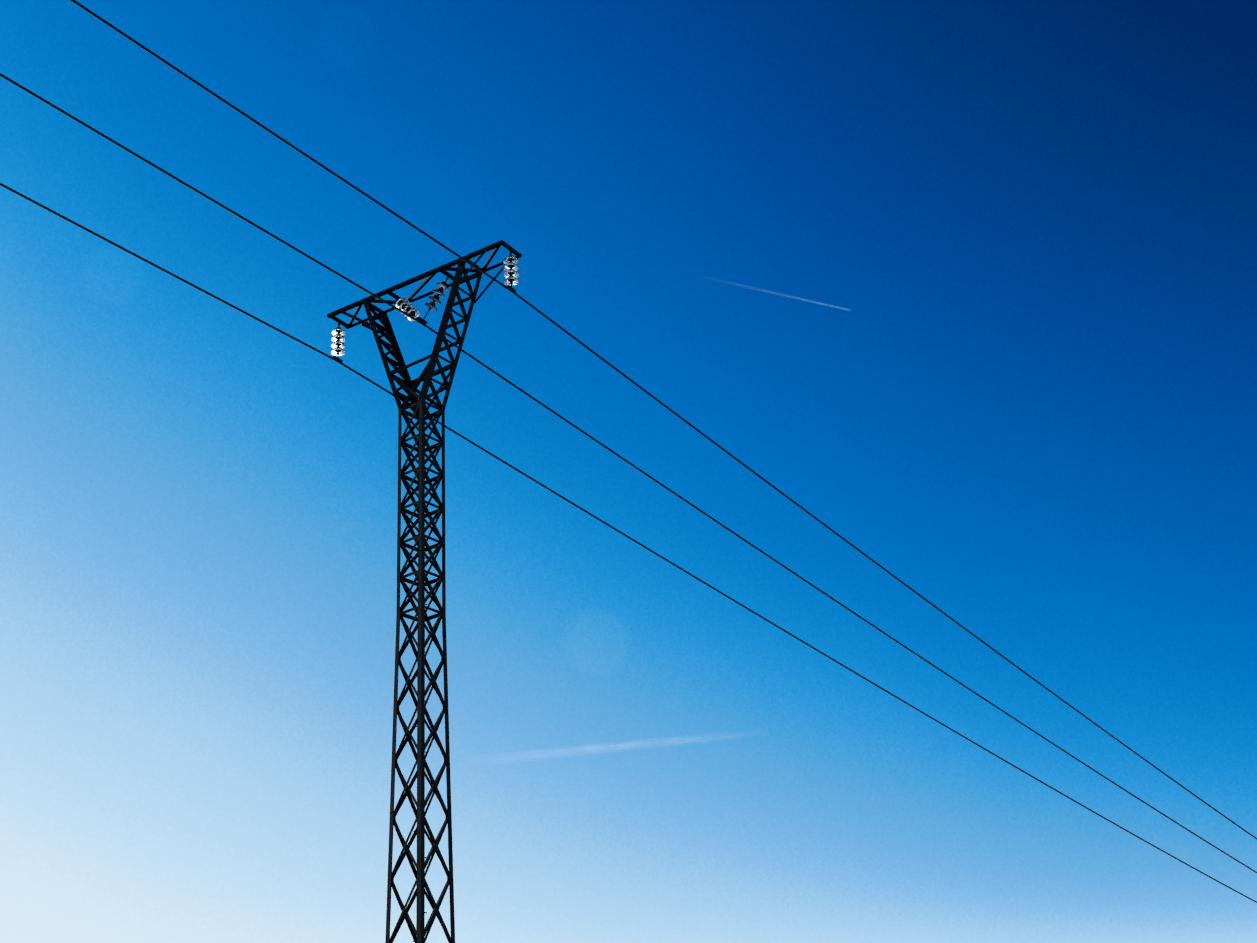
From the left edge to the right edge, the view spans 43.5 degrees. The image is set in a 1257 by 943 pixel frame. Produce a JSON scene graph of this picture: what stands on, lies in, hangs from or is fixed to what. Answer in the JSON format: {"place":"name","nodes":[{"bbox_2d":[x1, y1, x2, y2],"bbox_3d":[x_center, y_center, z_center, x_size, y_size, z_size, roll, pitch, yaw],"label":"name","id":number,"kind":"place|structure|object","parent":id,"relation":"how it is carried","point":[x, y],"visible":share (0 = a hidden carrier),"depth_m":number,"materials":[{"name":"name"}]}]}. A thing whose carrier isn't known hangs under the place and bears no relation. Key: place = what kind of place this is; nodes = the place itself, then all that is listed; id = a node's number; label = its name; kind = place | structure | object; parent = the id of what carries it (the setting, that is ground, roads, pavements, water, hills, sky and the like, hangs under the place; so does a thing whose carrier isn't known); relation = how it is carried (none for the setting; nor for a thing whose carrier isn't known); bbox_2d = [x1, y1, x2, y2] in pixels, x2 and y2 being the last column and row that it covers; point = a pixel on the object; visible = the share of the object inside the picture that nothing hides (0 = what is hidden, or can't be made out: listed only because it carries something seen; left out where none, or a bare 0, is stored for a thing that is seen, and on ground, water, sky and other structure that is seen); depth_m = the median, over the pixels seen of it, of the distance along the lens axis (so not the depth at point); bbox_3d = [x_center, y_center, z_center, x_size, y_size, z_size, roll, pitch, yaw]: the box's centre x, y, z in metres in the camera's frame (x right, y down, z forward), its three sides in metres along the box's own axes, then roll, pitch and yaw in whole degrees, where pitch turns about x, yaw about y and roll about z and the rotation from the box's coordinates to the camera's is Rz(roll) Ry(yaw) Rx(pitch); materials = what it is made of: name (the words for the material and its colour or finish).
{"place":"outdoors","nodes":[
{"label":"outdoors","id":0,"kind":"place"},
{"bbox_2d":[458,730,761,763],"bbox_3d":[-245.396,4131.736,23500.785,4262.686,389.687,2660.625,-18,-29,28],"label":"contrail","id":1,"kind":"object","parent":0,"point":[622,747],"depth_m":23628.01,"materials":[{"name":"white"}]},
{"bbox_2d":[0,0,1256,942],"label":"sky","id":2,"kind":"structure","parent":0,"point":[1032,405],"materials":[{"name":"blue"}]},
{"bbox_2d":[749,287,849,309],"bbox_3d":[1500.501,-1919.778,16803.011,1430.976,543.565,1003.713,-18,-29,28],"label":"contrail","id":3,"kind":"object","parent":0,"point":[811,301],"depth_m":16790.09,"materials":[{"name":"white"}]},
{"bbox_3d":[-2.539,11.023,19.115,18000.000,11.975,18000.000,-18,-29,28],"label":"ground","id":4,"kind":"structure","parent":0,"visible":0},
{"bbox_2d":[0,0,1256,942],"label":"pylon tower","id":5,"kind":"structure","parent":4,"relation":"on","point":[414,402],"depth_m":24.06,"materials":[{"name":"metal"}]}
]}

